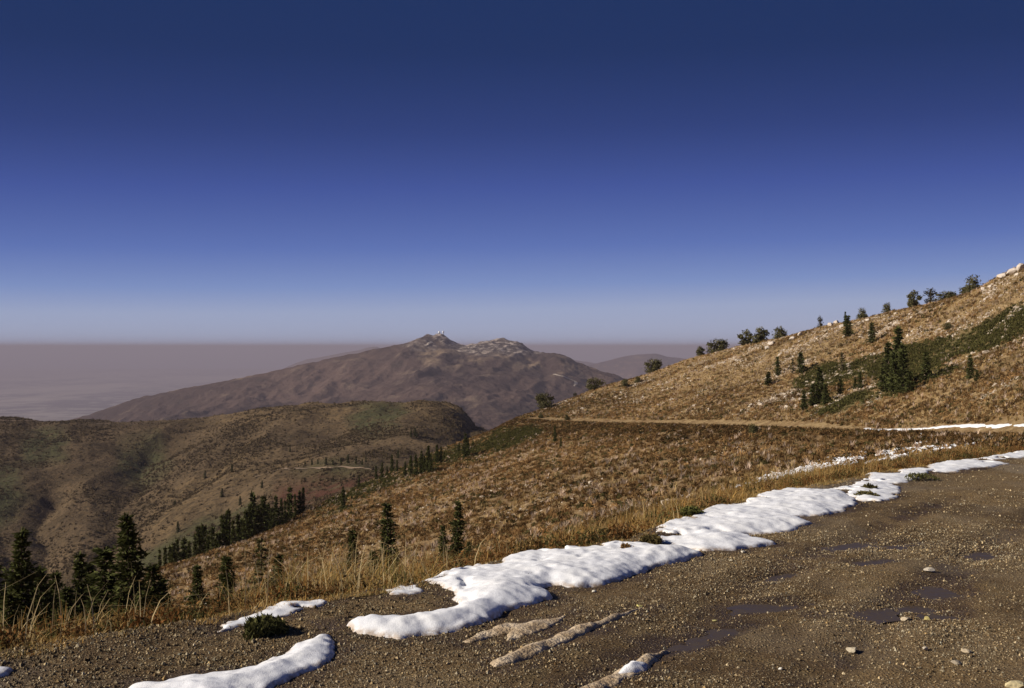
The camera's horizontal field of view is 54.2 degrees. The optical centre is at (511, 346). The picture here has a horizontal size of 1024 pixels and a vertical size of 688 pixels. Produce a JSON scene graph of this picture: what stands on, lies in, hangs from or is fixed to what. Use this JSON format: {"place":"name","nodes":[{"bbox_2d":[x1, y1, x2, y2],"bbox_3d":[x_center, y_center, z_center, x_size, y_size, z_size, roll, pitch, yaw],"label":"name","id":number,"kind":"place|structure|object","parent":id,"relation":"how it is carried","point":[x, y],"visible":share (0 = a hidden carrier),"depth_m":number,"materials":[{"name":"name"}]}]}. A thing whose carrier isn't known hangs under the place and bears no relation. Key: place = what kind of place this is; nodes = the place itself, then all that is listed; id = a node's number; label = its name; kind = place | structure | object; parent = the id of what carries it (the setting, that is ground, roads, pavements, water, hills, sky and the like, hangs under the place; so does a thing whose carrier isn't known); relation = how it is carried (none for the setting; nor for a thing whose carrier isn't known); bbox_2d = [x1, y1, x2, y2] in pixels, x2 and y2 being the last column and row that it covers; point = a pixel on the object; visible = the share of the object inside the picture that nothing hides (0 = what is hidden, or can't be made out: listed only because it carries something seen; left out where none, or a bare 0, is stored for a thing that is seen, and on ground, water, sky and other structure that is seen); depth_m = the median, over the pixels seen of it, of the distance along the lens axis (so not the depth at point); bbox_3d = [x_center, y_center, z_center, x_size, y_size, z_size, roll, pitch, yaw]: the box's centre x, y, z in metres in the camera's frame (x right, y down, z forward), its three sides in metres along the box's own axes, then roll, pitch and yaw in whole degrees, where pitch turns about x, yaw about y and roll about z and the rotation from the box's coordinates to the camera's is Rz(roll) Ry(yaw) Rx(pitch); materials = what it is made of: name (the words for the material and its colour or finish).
{"place":"outdoors","nodes":[
{"label":"outdoors","id":0,"kind":"place"},
{"bbox_2d":[0,369,280,420],"bbox_3d":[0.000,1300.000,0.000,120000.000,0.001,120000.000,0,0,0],"label":"distant plain","id":1,"kind":"structure","parent":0,"point":[51,394],"depth_m":32911.84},
{"bbox_2d":[0,400,486,609],"bbox_3d":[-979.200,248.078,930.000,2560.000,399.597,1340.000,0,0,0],"label":"ridge","id":2,"kind":"structure","parent":0,"point":[41,502],"depth_m":772.00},
{"bbox_2d":[0,399,485,601],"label":"brush","id":3,"kind":"object","parent":2,"relation":"on","point":[356,431],"visible":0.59,"depth_m":767.69,"materials":[{"name":"plant"}]},
{"bbox_2d":[72,333,623,430],"bbox_3d":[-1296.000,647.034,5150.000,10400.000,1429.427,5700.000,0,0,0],"label":"mountain","id":4,"kind":"structure","parent":0,"point":[490,384],"depth_m":4383.81,"materials":[{"name":"stone"}]},
{"bbox_2d":[284,347,595,368],"bbox_3d":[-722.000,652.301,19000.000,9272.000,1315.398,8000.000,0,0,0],"label":"mountain range","id":5,"kind":"structure","parent":0,"point":[351,352],"depth_m":18893.88,"materials":[{"name":"stone"}]},
{"bbox_2d":[0,441,1023,658],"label":"grass","id":6,"kind":"structure","parent":0,"point":[737,498],"depth_m":8.93,"materials":[{"name":"plant"}]},
{"bbox_2d":[0,454,1023,687],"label":"road","id":7,"kind":"structure","parent":0,"point":[885,516],"depth_m":6.80,"materials":[{"name":"gravel"}]},
{"bbox_2d":[129,634,334,687],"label":"snow patch","id":8,"kind":"object","parent":7,"relation":"on","point":[305,656],"visible":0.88,"depth_m":5.64,"materials":[{"name":"snow"}]},
{"bbox_2d":[243,613,289,639],"bbox_3d":[-1.618,1.834,6.551,0.321,0.162,0.337,0,0,0],"label":"shrub","id":9,"kind":"object","parent":7,"relation":"on","point":[258,626],"visible":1,"depth_m":6.51,"materials":[{"name":"green plant"}]},
{"bbox_2d":[219,599,326,631],"bbox_3d":[-1.713,1.929,7.013,0.439,0.162,1.216,0,0,31],"label":"snow patch","id":10,"kind":"object","parent":7,"relation":"on","point":[281,610],"visible":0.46,"depth_m":7.08,"materials":[{"name":"snow"}]},
{"bbox_2d":[385,585,422,594],"bbox_3d":[-0.848,1.954,7.843,0.434,0.140,0.490,0,0,0],"label":"snow patch","id":11,"kind":"object","parent":7,"relation":"on","point":[409,590],"visible":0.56,"depth_m":7.76,"materials":[{"name":"snow"}]},
{"bbox_2d":[463,615,564,642],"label":"ice ridge","id":12,"kind":"structure","parent":7,"relation":"on","point":[514,631],"depth_m":6.70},
{"bbox_2d":[347,541,701,638],"bbox_3d":[0.049,2.001,8.379,1.631,0.382,4.303,0,0,37],"label":"snow patch","id":13,"kind":"object","parent":7,"relation":"on","point":[486,592],"visible":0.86,"depth_m":8.13,"materials":[{"name":"snow"}]},
{"bbox_2d":[490,607,641,666],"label":"ice ridge","id":14,"kind":"structure","parent":7,"relation":"on","point":[527,651],"depth_m":6.33,"materials":[{"name":"ice"}]},
{"bbox_2d":[580,650,669,687],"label":"ice ridge","id":15,"kind":"structure","parent":7,"relation":"on","point":[614,679],"depth_m":5.64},
{"bbox_2d":[619,661,647,673],"bbox_3d":[0.671,1.913,5.756,0.324,0.168,0.608,0,0,30],"label":"snow patch","id":16,"kind":"object","parent":15,"relation":"on","point":[635,666],"visible":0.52,"depth_m":5.77,"materials":[{"name":"snow"}]},
{"bbox_2d":[639,533,662,544],"bbox_3d":[1.430,1.933,10.048,0.272,0.113,0.278,0,0,-37],"label":"shrub","id":17,"kind":"object","parent":7,"relation":"on","point":[655,538],"visible":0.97,"depth_m":10.01,"materials":[{"name":"green plant"}]},
{"bbox_2d":[679,505,703,516],"bbox_3d":[2.184,1.995,12.155,0.355,0.162,0.342,0,0,0],"label":"shrub","id":18,"kind":"object","parent":7,"relation":"on","point":[688,511],"visible":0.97,"depth_m":12.08,"materials":[{"name":"green plant"}]},
{"bbox_2d":[667,634,733,653],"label":"puddle","id":19,"kind":"object","parent":7,"relation":"on","point":[700,642],"visible":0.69,"depth_m":6.51,"materials":[{"name":"liquid"}]},
{"bbox_2d":[667,629,738,649],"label":"puddle","id":20,"kind":"object","parent":7,"relation":"on","point":[713,632],"visible":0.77,"depth_m":6.77,"materials":[{"name":"liquid"}]},
{"bbox_2d":[656,487,857,550],"bbox_3d":[3.082,2.144,12.356,1.836,0.474,6.188,0,0,32],"label":"snow patch","id":21,"kind":"object","parent":7,"relation":"on","point":[729,527],"visible":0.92,"depth_m":11.54,"materials":[{"name":"snow"}]},
{"bbox_2d":[727,603,814,615],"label":"puddle","id":22,"kind":"object","parent":7,"relation":"on","point":[752,608],"visible":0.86,"depth_m":7.47,"materials":[{"name":"liquid"}]},
{"bbox_2d":[764,573,797,581],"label":"puddle","id":23,"kind":"object","parent":7,"relation":"on","point":[779,577],"visible":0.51,"depth_m":8.66,"materials":[{"name":"liquid"}]},
{"bbox_2d":[829,607,900,623],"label":"puddle","id":24,"kind":"object","parent":7,"relation":"on","point":[879,616],"visible":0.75,"depth_m":7.23,"materials":[{"name":"liquid"}]},
{"bbox_2d":[817,542,925,552],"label":"puddle","id":25,"kind":"object","parent":7,"relation":"on","point":[843,547],"visible":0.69,"depth_m":10.18,"materials":[{"name":"liquid"}]},
{"bbox_2d":[852,559,898,565],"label":"puddle","id":26,"kind":"object","parent":7,"relation":"on","point":[874,562],"visible":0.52,"depth_m":9.31,"materials":[{"name":"liquid"}]},
{"bbox_2d":[835,467,934,500],"bbox_3d":[5.991,2.215,16.152,1.250,0.286,5.654,0,0,29],"label":"snow patch","id":27,"kind":"object","parent":7,"relation":"on","point":[887,489],"visible":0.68,"depth_m":15.54,"materials":[{"name":"snow"}]},
{"bbox_2d":[892,606,942,612],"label":"puddle","id":28,"kind":"object","parent":7,"relation":"on","point":[911,609],"visible":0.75,"depth_m":7.46,"materials":[{"name":"liquid"}]},
{"bbox_2d":[904,472,939,480],"bbox_3d":[6.729,2.137,16.532,0.572,0.153,0.557,0,0,0],"label":"shrub","id":29,"kind":"object","parent":7,"relation":"on","point":[921,476],"visible":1,"depth_m":16.41,"materials":[{"name":"green plant"}]},
{"bbox_2d":[911,586,962,598],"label":"puddle","id":30,"kind":"object","parent":7,"relation":"on","point":[929,592],"visible":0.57,"depth_m":8.02,"materials":[{"name":"liquid"}]},
{"bbox_2d":[916,613,963,619],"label":"puddle","id":31,"kind":"object","parent":7,"relation":"on","point":[933,616],"visible":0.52,"depth_m":7.18,"materials":[{"name":"liquid"}]},
{"bbox_2d":[927,458,1008,471],"bbox_3d":[8.681,2.447,19.096,1.584,0.533,3.896,0,0,32],"label":"snow patch","id":32,"kind":"object","parent":7,"relation":"on","point":[955,465],"visible":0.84,"depth_m":18.82,"materials":[{"name":"snow"}]},
{"bbox_2d":[961,552,996,560],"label":"puddle","id":33,"kind":"object","parent":7,"relation":"on","point":[975,556],"visible":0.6,"depth_m":9.72,"materials":[{"name":"liquid"}]},
{"bbox_2d":[979,450,1023,459],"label":"snow patch","id":34,"kind":"object","parent":7,"relation":"on","point":[1016,454],"visible":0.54,"depth_m":20.99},
{"bbox_2d":[1005,680,1023,687],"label":"stone","id":35,"kind":"object","parent":7,"relation":"on","point":[1015,684],"visible":1,"depth_m":5.45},
{"bbox_2d":[0,0,1023,368],"label":"sky","id":36,"kind":"structure","parent":0,"point":[185,184],"materials":[{"name":"blue"}]},
{"bbox_2d":[128,270,1023,605],"bbox_3d":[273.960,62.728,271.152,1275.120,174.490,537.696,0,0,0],"label":"hillside","id":37,"kind":"structure","parent":0,"point":[786,422],"depth_m":152.90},
{"bbox_2d":[0,591,29,633],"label":"conifer tree","id":38,"kind":"object","parent":37,"relation":"on","point":[13,600],"visible":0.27,"depth_m":21.87,"materials":[{"name":"green plant"}]},
{"bbox_2d":[1,527,53,636],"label":"conifer tree","id":39,"kind":"object","parent":37,"relation":"on","point":[18,564],"visible":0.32,"depth_m":23.97,"materials":[{"name":"green plant"}]},
{"bbox_2d":[23,601,50,629],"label":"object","id":40,"kind":"object","parent":37,"relation":"on","point":[33,608],"visible":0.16,"depth_m":23.96,"materials":[{"name":"green plant"}]},
{"bbox_2d":[29,565,58,630],"bbox_3d":[-13.657,8.557,28.936,2.092,4.553,2.196,0,0,-43],"label":"conifer tree","id":41,"kind":"object","parent":37,"relation":"on","point":[44,595],"visible":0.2,"depth_m":28.87,"materials":[{"name":"green plant"}]},
{"bbox_2d":[42,570,65,626],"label":"conifer tree","id":42,"kind":"object","parent":37,"relation":"on","point":[52,576],"visible":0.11,"depth_m":31.96,"materials":[{"name":"green plant"}]},
{"bbox_2d":[49,585,83,630],"bbox_3d":[-11.699,7.923,26.099,1.931,3.469,1.781,0,0,37],"label":"conifer tree","id":43,"kind":"object","parent":37,"relation":"on","point":[67,601],"visible":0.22,"depth_m":25.91,"materials":[{"name":"green plant"}]},
{"bbox_2d":[59,550,91,622],"bbox_3d":[-12.483,8.346,28.984,1.619,4.907,1.766,0,0,-13],"label":"conifer tree","id":44,"kind":"object","parent":37,"relation":"on","point":[79,565],"visible":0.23,"depth_m":28.98,"materials":[{"name":"green plant"}]},
{"bbox_2d":[75,598,103,630],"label":"conifer tree","id":45,"kind":"object","parent":37,"relation":"on","point":[95,606],"visible":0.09,"depth_m":22.95,"materials":[{"name":"green plant"}]},
{"bbox_2d":[77,562,102,609],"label":"conifer tree","id":46,"kind":"object","parent":37,"relation":"on","point":[89,567],"visible":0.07,"depth_m":30.99,"materials":[{"name":"green plant"}]},
{"bbox_2d":[84,545,128,618],"bbox_3d":[-10.945,7.706,27.079,2.321,4.620,2.204,0,0,-1],"label":"conifer tree","id":47,"kind":"object","parent":37,"relation":"on","point":[103,576],"visible":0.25,"depth_m":26.99,"materials":[{"name":"green plant"}]},
{"bbox_2d":[105,589,131,618],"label":"conifer tree","id":48,"kind":"object","parent":37,"relation":"on","point":[122,596],"visible":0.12,"depth_m":23.91,"materials":[{"name":"green plant"}]},
{"bbox_2d":[99,511,163,619],"bbox_3d":[-9.553,6.631,25.007,2.373,5.117,2.492,0,0,29],"label":"conifer tree","id":49,"kind":"object","parent":37,"relation":"on","point":[126,540],"visible":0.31,"depth_m":24.88,"materials":[{"name":"green plant"}]},
{"bbox_2d":[133,590,149,610],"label":"conifer tree","id":50,"kind":"object","parent":37,"relation":"on","point":[141,599],"visible":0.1,"depth_m":22.96,"materials":[{"name":"green plant"}]},
{"bbox_2d":[141,563,168,612],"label":"conifer tree","id":51,"kind":"object","parent":37,"relation":"on","point":[152,575],"visible":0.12,"depth_m":27.02,"materials":[{"name":"green plant"}]},
{"bbox_2d":[158,578,174,609],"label":"conifer tree","id":52,"kind":"object","parent":37,"relation":"on","point":[165,589],"visible":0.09,"depth_m":29.93,"materials":[{"name":"green plant"}]},
{"bbox_2d":[180,536,187,559],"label":"conifer tree","id":53,"kind":"object","parent":37,"relation":"on","point":[184,547],"visible":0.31,"depth_m":160.75,"materials":[{"name":"green plant"}]},
{"bbox_2d":[183,565,211,608],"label":"conifer tree","id":54,"kind":"object","parent":37,"relation":"on","point":[197,580],"visible":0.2,"depth_m":39.88,"materials":[{"name":"green plant"}]},
{"bbox_2d":[195,525,204,556],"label":"conifer tree","id":55,"kind":"object","parent":37,"relation":"on","point":[200,549],"visible":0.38,"depth_m":160.59,"materials":[{"name":"green plant"}]},
{"bbox_2d":[219,514,229,546],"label":"conifer tree","id":56,"kind":"object","parent":37,"relation":"on","point":[222,527],"visible":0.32,"depth_m":173.74,"materials":[{"name":"green plant"}]},
{"bbox_2d":[213,554,237,612],"bbox_3d":[-10.224,9.679,36.055,2.375,4.481,2.466,0,0,13],"label":"conifer tree","id":57,"kind":"object","parent":37,"relation":"on","point":[226,562],"visible":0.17,"depth_m":35.87,"materials":[{"name":"green plant"}]},
{"bbox_2d":[222,508,234,545],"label":"conifer tree","id":58,"kind":"object","parent":37,"relation":"on","point":[227,542],"visible":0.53,"depth_m":173.65,"materials":[{"name":"green plant"}]},
{"bbox_2d":[234,513,241,543],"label":"conifer tree","id":59,"kind":"object","parent":37,"relation":"on","point":[238,536],"visible":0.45,"depth_m":176.84,"materials":[{"name":"green plant"}]},
{"bbox_2d":[241,509,250,540],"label":"conifer tree","id":60,"kind":"object","parent":37,"relation":"on","point":[245,526],"visible":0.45,"depth_m":183.10,"materials":[{"name":"green plant"}]},
{"bbox_2d":[248,490,258,533],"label":"conifer tree","id":61,"kind":"object","parent":37,"relation":"on","point":[253,498],"visible":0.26,"depth_m":190.29,"materials":[{"name":"green plant"}]},
{"bbox_2d":[249,504,262,536],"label":"conifer tree","id":62,"kind":"object","parent":37,"relation":"on","point":[255,526],"visible":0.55,"depth_m":183.86,"materials":[{"name":"green plant"}]},
{"bbox_2d":[243,537,276,595],"bbox_3d":[-10.014,10.295,39.791,2.077,5.457,1.986,0,0,-10],"label":"conifer tree","id":63,"kind":"object","parent":37,"relation":"on","point":[259,545],"visible":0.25,"depth_m":39.89,"materials":[{"name":"green plant"}]},
{"bbox_2d":[260,495,269,531],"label":"conifer tree","id":64,"kind":"object","parent":37,"relation":"on","point":[264,513],"visible":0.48,"depth_m":188.83,"materials":[{"name":"green plant"}]},
{"bbox_2d":[271,495,279,527],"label":"conifer tree","id":65,"kind":"object","parent":37,"relation":"on","point":[276,508],"visible":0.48,"depth_m":192.99,"materials":[{"name":"green plant"}]},
{"bbox_2d":[270,553,286,590],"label":"conifer tree","id":66,"kind":"object","parent":37,"relation":"on","point":[280,557],"visible":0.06,"depth_m":41.86,"materials":[{"name":"green plant"}]},
{"bbox_2d":[277,499,283,525],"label":"conifer tree","id":67,"kind":"object","parent":37,"relation":"on","point":[281,514],"visible":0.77,"depth_m":191.07,"materials":[{"name":"green plant"}]},
{"bbox_2d":[286,485,293,522],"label":"conifer tree","id":68,"kind":"object","parent":37,"relation":"on","point":[289,505],"visible":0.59,"depth_m":201.45,"materials":[{"name":"green plant"}]},
{"bbox_2d":[340,529,362,578],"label":"conifer tree","id":69,"kind":"object","parent":37,"relation":"on","point":[351,540],"visible":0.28,"depth_m":49.99,"materials":[{"name":"green plant"}]},
{"bbox_2d":[365,550,379,579],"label":"conifer tree","id":70,"kind":"object","parent":37,"relation":"on","point":[374,557],"visible":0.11,"depth_m":47.92,"materials":[{"name":"green plant"}]},
{"bbox_2d":[377,502,402,573],"bbox_3d":[-6.424,11.036,52.066,2.095,5.958,1.989,0,0,-16],"label":"conifer tree","id":71,"kind":"object","parent":37,"relation":"on","point":[388,522],"visible":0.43,"depth_m":51.96,"materials":[{"name":"green plant"}]},
{"bbox_2d":[433,525,449,562],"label":"conifer tree","id":72,"kind":"object","parent":37,"relation":"on","point":[441,537],"visible":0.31,"depth_m":50.00,"materials":[{"name":"green plant"}]},
{"bbox_2d":[444,499,466,562],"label":"conifer tree","id":73,"kind":"object","parent":37,"relation":"on","point":[456,533],"visible":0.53,"depth_m":49.90,"materials":[{"name":"green plant"}]},
{"bbox_2d":[47,271,1023,612],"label":"sagebrush","id":74,"kind":"object","parent":37,"relation":"on","point":[627,431],"visible":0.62,"depth_m":133.17,"materials":[{"name":"plant"}]},
{"bbox_2d":[535,392,553,408],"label":"wind shaped tree","id":75,"kind":"object","parent":37,"relation":"on","point":[543,402],"visible":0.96,"depth_m":307.47,"materials":[{"name":"green plant"}]},
{"bbox_2d":[100,267,1023,604],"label":"bunchgrass","id":76,"kind":"object","parent":37,"relation":"on","point":[712,391],"visible":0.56,"depth_m":154.25,"materials":[{"name":"brown plant"}]},
{"bbox_2d":[585,377,605,389],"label":"wind shaped tree","id":77,"kind":"object","parent":37,"relation":"on","point":[593,386],"visible":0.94,"depth_m":320.91,"materials":[{"name":"green plant"}]},
{"bbox_2d":[177,272,1023,605],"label":"scree","id":78,"kind":"structure","parent":37,"relation":"on","point":[737,360],"depth_m":199.66,"materials":[{"name":"stone"}]},
{"bbox_2d":[643,358,662,372],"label":"wind shaped tree","id":79,"kind":"object","parent":37,"relation":"on","point":[655,364],"visible":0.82,"depth_m":327.27,"materials":[{"name":"green plant"}]},
{"bbox_2d":[312,301,1023,516],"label":"juniper mat","id":80,"kind":"object","parent":37,"relation":"on","point":[982,337],"visible":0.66,"depth_m":179.41,"materials":[{"name":"green plant"}]},
{"bbox_2d":[705,338,729,353],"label":"wind shaped tree","id":81,"kind":"object","parent":37,"relation":"on","point":[721,344],"visible":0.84,"depth_m":320.45,"materials":[{"name":"green plant"}]},
{"bbox_2d":[737,329,754,345],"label":"wind shaped tree","id":82,"kind":"object","parent":37,"relation":"on","point":[746,338],"visible":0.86,"depth_m":309.08,"materials":[{"name":"green plant"}]},
{"bbox_2d":[751,326,769,343],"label":"wind shaped tree","id":83,"kind":"object","parent":37,"relation":"on","point":[759,336],"visible":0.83,"depth_m":304.26,"materials":[{"name":"green plant"}]},
{"bbox_2d":[771,326,787,340],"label":"wind shaped tree","id":84,"kind":"object","parent":37,"relation":"on","point":[779,331],"visible":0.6,"depth_m":294.96,"materials":[{"name":"green plant"}]},
{"bbox_2d":[795,352,807,373],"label":"conifer tree","id":85,"kind":"object","parent":37,"relation":"on","point":[801,366],"visible":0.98,"depth_m":215.83,"materials":[{"name":"green plant"}]},
{"bbox_2d":[805,383,818,406],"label":"conifer tree","id":86,"kind":"object","parent":37,"relation":"on","point":[812,401],"visible":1,"depth_m":172.60,"materials":[{"name":"green plant"}]},
{"bbox_2d":[811,365,825,403],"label":"conifer tree","id":87,"kind":"object","parent":37,"relation":"on","point":[818,378],"visible":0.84,"depth_m":172.18,"materials":[{"name":"green plant"}]},
{"bbox_2d":[820,384,832,403],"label":"conifer tree","id":88,"kind":"object","parent":37,"relation":"on","point":[824,400],"visible":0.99,"depth_m":169.09,"materials":[{"name":"green plant"}]},
{"bbox_2d":[840,315,853,336],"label":"conifer tree","id":89,"kind":"object","parent":37,"relation":"on","point":[848,331],"visible":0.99,"depth_m":231.00,"materials":[{"name":"green plant"}]},
{"bbox_2d":[735,439,981,487],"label":"snow","id":90,"kind":"structure","parent":37,"relation":"on","point":[843,459],"depth_m":49.50,"materials":[{"name":"snow"}]},
{"bbox_2d":[865,322,878,342],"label":"conifer tree","id":91,"kind":"object","parent":37,"relation":"on","point":[872,337],"visible":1,"depth_m":211.96,"materials":[{"name":"green plant"}]},
{"bbox_2d":[876,341,892,391],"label":"conifer tree","id":92,"kind":"object","parent":37,"relation":"on","point":[887,349],"visible":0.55,"depth_m":151.52,"materials":[{"name":"green plant"}]},
{"bbox_2d":[880,350,899,391],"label":"conifer tree","id":93,"kind":"object","parent":37,"relation":"on","point":[892,381],"visible":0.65,"depth_m":146.76,"materials":[{"name":"green plant"}]},
{"bbox_2d":[884,324,911,390],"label":"conifer tree","id":94,"kind":"object","parent":37,"relation":"on","point":[897,341],"visible":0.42,"depth_m":148.10,"materials":[{"name":"green plant"}]},
{"bbox_2d":[891,343,909,392],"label":"conifer tree","id":95,"kind":"object","parent":37,"relation":"on","point":[900,377],"visible":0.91,"depth_m":143.96,"materials":[{"name":"green plant"}]},
{"bbox_2d":[900,371,916,391],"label":"conifer tree","id":96,"kind":"object","parent":37,"relation":"on","point":[910,382],"visible":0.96,"depth_m":140.90,"materials":[{"name":"green plant"}]},
{"bbox_2d":[906,289,922,306],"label":"wind shaped tree","id":97,"kind":"object","parent":37,"relation":"on","point":[911,302],"visible":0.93,"depth_m":248.38,"materials":[{"name":"green plant"}]},
{"bbox_2d":[917,351,935,380],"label":"conifer tree","id":98,"kind":"object","parent":37,"relation":"on","point":[926,373],"visible":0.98,"depth_m":143.33,"materials":[{"name":"green plant"}]},
{"bbox_2d":[923,288,936,302],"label":"wind shaped tree","id":99,"kind":"object","parent":37,"relation":"on","point":[930,294],"visible":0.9,"depth_m":243.40,"materials":[{"name":"green plant"}]},
{"bbox_2d":[864,424,1023,430],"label":"snow bank","id":100,"kind":"structure","parent":37,"relation":"on","point":[980,425],"depth_m":101.51,"materials":[{"name":"snow"}]},
{"bbox_2d":[934,290,957,300],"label":"wind shaped tree","id":101,"kind":"object","parent":37,"relation":"on","point":[948,294],"visible":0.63,"depth_m":238.41,"materials":[{"name":"green plant"}]},
{"bbox_2d":[964,354,976,378],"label":"conifer tree","id":102,"kind":"object","parent":37,"relation":"on","point":[968,369],"visible":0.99,"depth_m":128.61,"materials":[{"name":"green plant"}]},
{"bbox_2d":[958,274,983,293],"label":"wind shaped tree","id":103,"kind":"object","parent":37,"relation":"on","point":[972,284],"visible":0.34,"depth_m":229.56,"materials":[{"name":"green plant"}]},
{"bbox_2d":[586,354,683,378],"bbox_3d":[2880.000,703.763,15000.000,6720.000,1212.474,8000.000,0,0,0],"label":"mountain range","id":104,"kind":"structure","parent":0,"point":[628,367],"depth_m":14702.01,"materials":[{"name":"stone"}]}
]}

